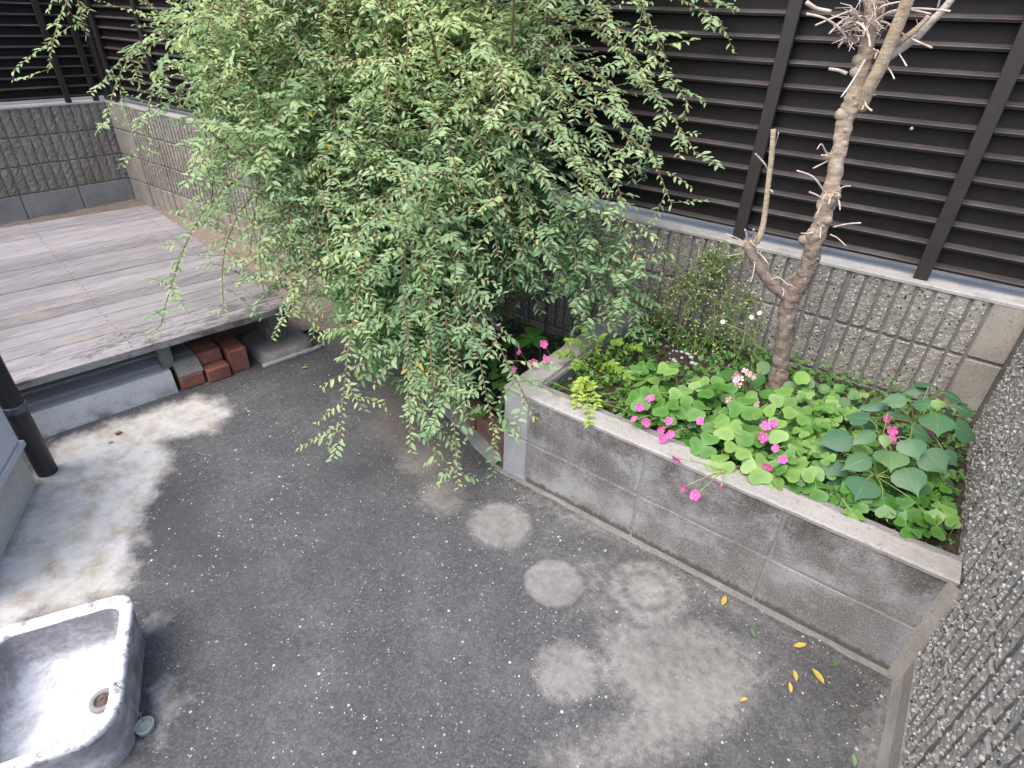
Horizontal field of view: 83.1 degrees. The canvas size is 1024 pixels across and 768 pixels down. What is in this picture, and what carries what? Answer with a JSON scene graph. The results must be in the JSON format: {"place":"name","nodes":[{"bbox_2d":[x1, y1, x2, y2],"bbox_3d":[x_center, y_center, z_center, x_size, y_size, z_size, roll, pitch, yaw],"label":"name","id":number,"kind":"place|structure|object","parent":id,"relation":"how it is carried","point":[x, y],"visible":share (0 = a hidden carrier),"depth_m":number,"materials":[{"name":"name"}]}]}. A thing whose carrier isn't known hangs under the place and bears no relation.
{"place":"outdoors","nodes":[
{"label":"outdoors","id":0,"kind":"place"},
{"bbox_2d":[0,199,407,334],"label":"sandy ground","id":1,"kind":"structure","parent":0,"point":[204,236],"depth_m":4.05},
{"bbox_2d":[0,34,1023,767],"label":"ground","id":2,"kind":"structure","parent":0,"point":[370,598],"depth_m":1.62,"materials":[{"name":"grey asphalt"}]},
{"bbox_2d":[0,407,36,558],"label":"house corner","id":3,"kind":"object","parent":2,"relation":"on","point":[18,483],"visible":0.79,"depth_m":1.82,"materials":[{"name":"paint"}]},
{"bbox_2d":[0,355,57,477],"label":"downpipe","id":4,"kind":"object","parent":2,"relation":"on","point":[15,410],"visible":0.91,"depth_m":1.90,"materials":[{"name":"plastic"}]},
{"bbox_2d":[0,99,135,224],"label":"block wall","id":5,"kind":"structure","parent":2,"relation":"on","point":[58,157],"depth_m":4.55,"materials":[{"name":"grey concrete"}]},
{"bbox_2d":[0,0,103,102],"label":"louvre fence","id":6,"kind":"object","parent":5,"relation":"on","point":[24,32],"visible":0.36,"depth_m":4.31,"materials":[{"name":"metal"}]},
{"bbox_2d":[0,595,154,767],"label":"mop sink","id":7,"kind":"object","parent":2,"relation":"on","point":[70,684],"visible":1,"depth_m":1.34,"materials":[{"name":"ceramic"}]},
{"bbox_2d":[19,351,177,438],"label":"concrete curb","id":8,"kind":"structure","parent":2,"relation":"on","point":[57,406],"depth_m":2.31,"materials":[{"name":"grey concrete"}]},
{"bbox_2d":[0,205,291,390],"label":"wooden deck","id":9,"kind":"structure","parent":2,"relation":"on","point":[78,295],"depth_m":2.71,"materials":[{"name":"grey wood"}]},
{"bbox_2d":[169,368,205,389],"bbox_3d":[-1.456,-0.058,2.563,0.098,0.057,0.220,-26,42,-36],"label":"brick","id":10,"kind":"object","parent":2,"relation":"on","point":[192,380],"visible":0.48,"depth_m":2.50,"materials":[{"name":"red brick"}]},
{"bbox_2d":[169,342,203,378],"bbox_3d":[-1.453,-0.109,2.533,0.100,0.058,0.218,-26,42,-37],"label":"paving block","id":11,"kind":"object","parent":10,"relation":"on","point":[186,361],"depth_m":2.50,"materials":[{"name":"concrete"}]},
{"bbox_2d":[201,359,231,382],"bbox_3d":[-1.363,-0.087,2.609,0.096,0.061,0.210,-27,42,-37],"label":"brick","id":12,"kind":"object","parent":2,"relation":"on","point":[217,370],"visible":0.48,"depth_m":2.55,"materials":[{"name":"red brick"}]},
{"bbox_2d":[184,335,221,364],"bbox_3d":[-1.403,-0.163,2.612,0.094,0.058,0.210,-26,42,-36],"label":"brick","id":13,"kind":"object","parent":12,"relation":"on","point":[205,349],"visible":0.66,"depth_m":2.56,"materials":[{"name":"red brick"}]},
{"bbox_2d":[210,331,249,372],"bbox_3d":[-1.304,-0.151,2.670,0.079,0.109,0.220,-26,42,-37],"label":"brick","id":14,"kind":"object","parent":2,"relation":"on","point":[233,352],"visible":0.88,"depth_m":2.61,"materials":[{"name":"red brick"}]},
{"bbox_2d":[240,324,323,367],"bbox_3d":[-1.149,-0.207,2.835,0.302,0.053,0.344,-27,43,-37],"label":"concrete footing","id":15,"kind":"object","parent":2,"relation":"on","point":[296,342],"visible":0.92,"depth_m":2.77,"materials":[{"name":"grey concrete"}]},
{"bbox_2d":[398,353,503,464],"bbox_3d":[-0.271,0.052,2.439,0.115,0.144,0.884,-18,38,-29],"label":"brick edging","id":16,"kind":"object","parent":2,"relation":"on","point":[481,438],"visible":0.38,"depth_m":2.23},
{"bbox_2d":[421,314,564,420],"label":"flower bed soil","id":17,"kind":"structure","parent":2,"relation":"on","point":[520,331],"depth_m":2.66,"materials":[{"name":"black soil"}]},
{"bbox_2d":[11,0,739,490],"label":"arching shrub","id":18,"kind":"object","parent":17,"relation":"on","point":[401,166],"visible":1,"depth_m":1.93,"materials":[{"name":"green plant"}]},
{"bbox_2d":[421,321,549,416],"bbox_3d":[-0.055,-0.082,2.239,0.500,0.356,0.396,15,35,19],"label":"wood sorrel","id":19,"kind":"object","parent":17,"relation":"on","point":[526,340],"visible":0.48,"depth_m":2.27,"materials":[{"name":"green plant"}]},
{"bbox_2d":[447,308,977,549],"bbox_3d":[0.434,-0.021,2.215,2.135,0.315,0.781,23,38,29],"label":"clover","id":20,"kind":"object","parent":17,"relation":"on","point":[696,367],"visible":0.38,"depth_m":2.00,"materials":[{"name":"green plant"}]},
{"bbox_2d":[105,100,1023,425],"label":"block wall","id":21,"kind":"structure","parent":2,"relation":"on","point":[871,320],"depth_m":2.10,"materials":[{"name":"grey concrete"}]},
{"bbox_2d":[74,0,1023,287],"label":"louvre fence","id":22,"kind":"object","parent":21,"relation":"on","point":[940,186],"visible":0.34,"depth_m":1.90,"materials":[{"name":"metal"}]},
{"bbox_2d":[390,369,881,749],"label":"leaf litter","id":23,"kind":"object","parent":2,"relation":"on","point":[871,693],"visible":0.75,"depth_m":1.49,"materials":[{"name":"brown plant"}]},
{"bbox_2d":[721,596,726,604],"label":"fallen leaf","id":24,"kind":"object","parent":2,"relation":"on","point":[723,600],"visible":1,"depth_m":1.66,"materials":[{"name":"yellow plant"}]},
{"bbox_2d":[494,305,961,678],"bbox_3d":[0.728,0.218,2.011,1.311,0.422,0.897,23,38,29],"label":"block planter","id":25,"kind":"object","parent":2,"relation":"on","point":[866,592],"visible":0.81,"depth_m":1.62,"materials":[{"name":"grey concrete"}]},
{"bbox_2d":[555,319,970,554],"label":"planter soil","id":26,"kind":"structure","parent":25,"relation":"in","point":[955,534],"depth_m":2.03,"materials":[{"name":"brown soil"}]},
{"bbox_2d":[556,321,642,427],"bbox_3d":[0.257,-0.044,1.932,0.294,0.161,0.459,23,38,29],"label":"fern","id":27,"kind":"object","parent":26,"relation":"on","point":[579,385],"visible":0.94,"depth_m":1.99,"materials":[{"name":"green plant"}]},
{"bbox_2d":[520,348,688,427],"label":"grass","id":28,"kind":"structure","parent":26,"relation":"on","point":[608,387],"depth_m":1.91,"materials":[{"name":"green plant"}]},
{"bbox_2d":[600,239,766,368],"bbox_3d":[0.626,-0.280,2.252,0.716,0.598,0.267,23,38,29],"label":"flowering weed","id":29,"kind":"object","parent":26,"relation":"on","point":[697,297],"visible":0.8,"depth_m":2.19,"materials":[{"name":"green plant"}]},
{"bbox_2d":[705,361,775,406],"bbox_3d":[0.767,0.007,1.905,0.199,0.155,0.344,23,38,29],"label":"begonia","id":30,"kind":"object","parent":26,"relation":"on","point":[757,379],"visible":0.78,"depth_m":1.88,"materials":[{"name":"green plant"}]},
{"bbox_2d":[720,311,768,371],"bbox_3d":[0.831,-0.138,2.055,0.209,0.280,0.029,23,38,29],"label":"fleabane","id":31,"kind":"object","parent":26,"relation":"on","point":[754,344],"visible":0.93,"depth_m":2.04,"materials":[{"name":"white plant"}]},
{"bbox_2d":[659,337,926,542],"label":"gravel","id":32,"kind":"structure","parent":26,"relation":"on","point":[690,357],"depth_m":2.15,"materials":[{"name":"white gravel"}]},
{"bbox_2d":[625,361,961,542],"bbox_3d":[0.729,0.154,1.673,1.003,0.162,0.583,23,38,29],"label":"wood sorrel","id":33,"kind":"object","parent":26,"relation":"on","point":[781,469],"visible":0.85,"depth_m":1.61,"materials":[{"name":"green plant"}]},
{"bbox_2d":[783,371,859,407],"bbox_3d":[1.022,0.043,1.877,0.253,0.140,0.113,2,32,0],"label":"round leaf plant","id":34,"kind":"object","parent":26,"relation":"on","point":[804,380],"visible":0.67,"depth_m":1.88,"materials":[{"name":"green plant"}]},
{"bbox_2d":[777,386,868,469],"bbox_3d":[0.941,0.116,1.776,0.277,0.120,0.546,18,36,23],"label":"wood sorrel","id":35,"kind":"object","parent":26,"relation":"on","point":[831,407],"visible":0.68,"depth_m":1.73,"materials":[{"name":"green plant"}]},
{"bbox_2d":[726,0,954,389],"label":"bare tree","id":36,"kind":"object","parent":26,"relation":"on","point":[860,94],"visible":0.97,"depth_m":1.57,"materials":[{"name":"brown plant"}]},
{"bbox_2d":[812,382,976,528],"bbox_3d":[1.055,0.162,1.587,0.358,0.276,0.515,23,38,29],"label":"tree seedling","id":37,"kind":"object","parent":26,"relation":"on","point":[910,479],"visible":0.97,"depth_m":1.55,"materials":[{"name":"green plant"}]},
{"bbox_2d":[873,414,934,464],"bbox_3d":[1.095,0.169,1.659,0.172,0.145,0.107,-8,34,-16],"label":"wood sorrel","id":38,"kind":"object","parent":26,"relation":"on","point":[890,432],"visible":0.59,"depth_m":1.61,"materials":[{"name":"pink plant"}]},
{"bbox_2d":[788,682,792,692],"bbox_3d":[0.697,0.760,1.446,0.011,0.004,0.029,5,33,5],"label":"fallen leaf","id":39,"kind":"object","parent":2,"relation":"on","point":[790,687],"visible":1,"depth_m":1.45,"materials":[{"name":"yellow plant"}]},
{"bbox_2d":[793,669,797,680],"bbox_3d":[0.723,0.743,1.474,0.012,0.004,0.032,2,32,0],"label":"fallen leaf","id":40,"kind":"object","parent":2,"relation":"on","point":[795,675],"visible":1,"depth_m":1.47,"materials":[{"name":"yellow plant"}]},
{"bbox_2d":[794,642,805,646],"bbox_3d":[0.772,0.699,1.546,0.039,0.004,0.015,-10,34,-18],"label":"fallen leaf","id":41,"kind":"object","parent":2,"relation":"on","point":[800,644],"visible":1,"depth_m":1.55,"materials":[{"name":"yellow plant"}]},
{"bbox_2d":[812,668,823,682],"bbox_3d":[0.781,0.745,1.475,0.017,0.004,0.044,-14,36,-24],"label":"fallen leaf","id":42,"kind":"object","parent":2,"relation":"on","point":[818,675],"visible":1,"depth_m":1.48,"materials":[{"name":"yellow plant"}]},
{"bbox_2d":[832,661,839,666],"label":"fallen leaf","id":43,"kind":"object","parent":2,"relation":"on","point":[835,663],"visible":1,"depth_m":1.50,"materials":[{"name":"green plant"}]},
{"bbox_2d":[851,753,856,766],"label":"fallen leaf","id":44,"kind":"object","parent":2,"relation":"on","point":[854,759],"visible":1,"depth_m":1.31,"materials":[{"name":"green plant"}]},
{"bbox_2d":[876,335,1023,767],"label":"block wall","id":45,"kind":"structure","parent":2,"relation":"on","point":[956,671],"depth_m":1.17,"materials":[{"name":"grey concrete"}]}
]}

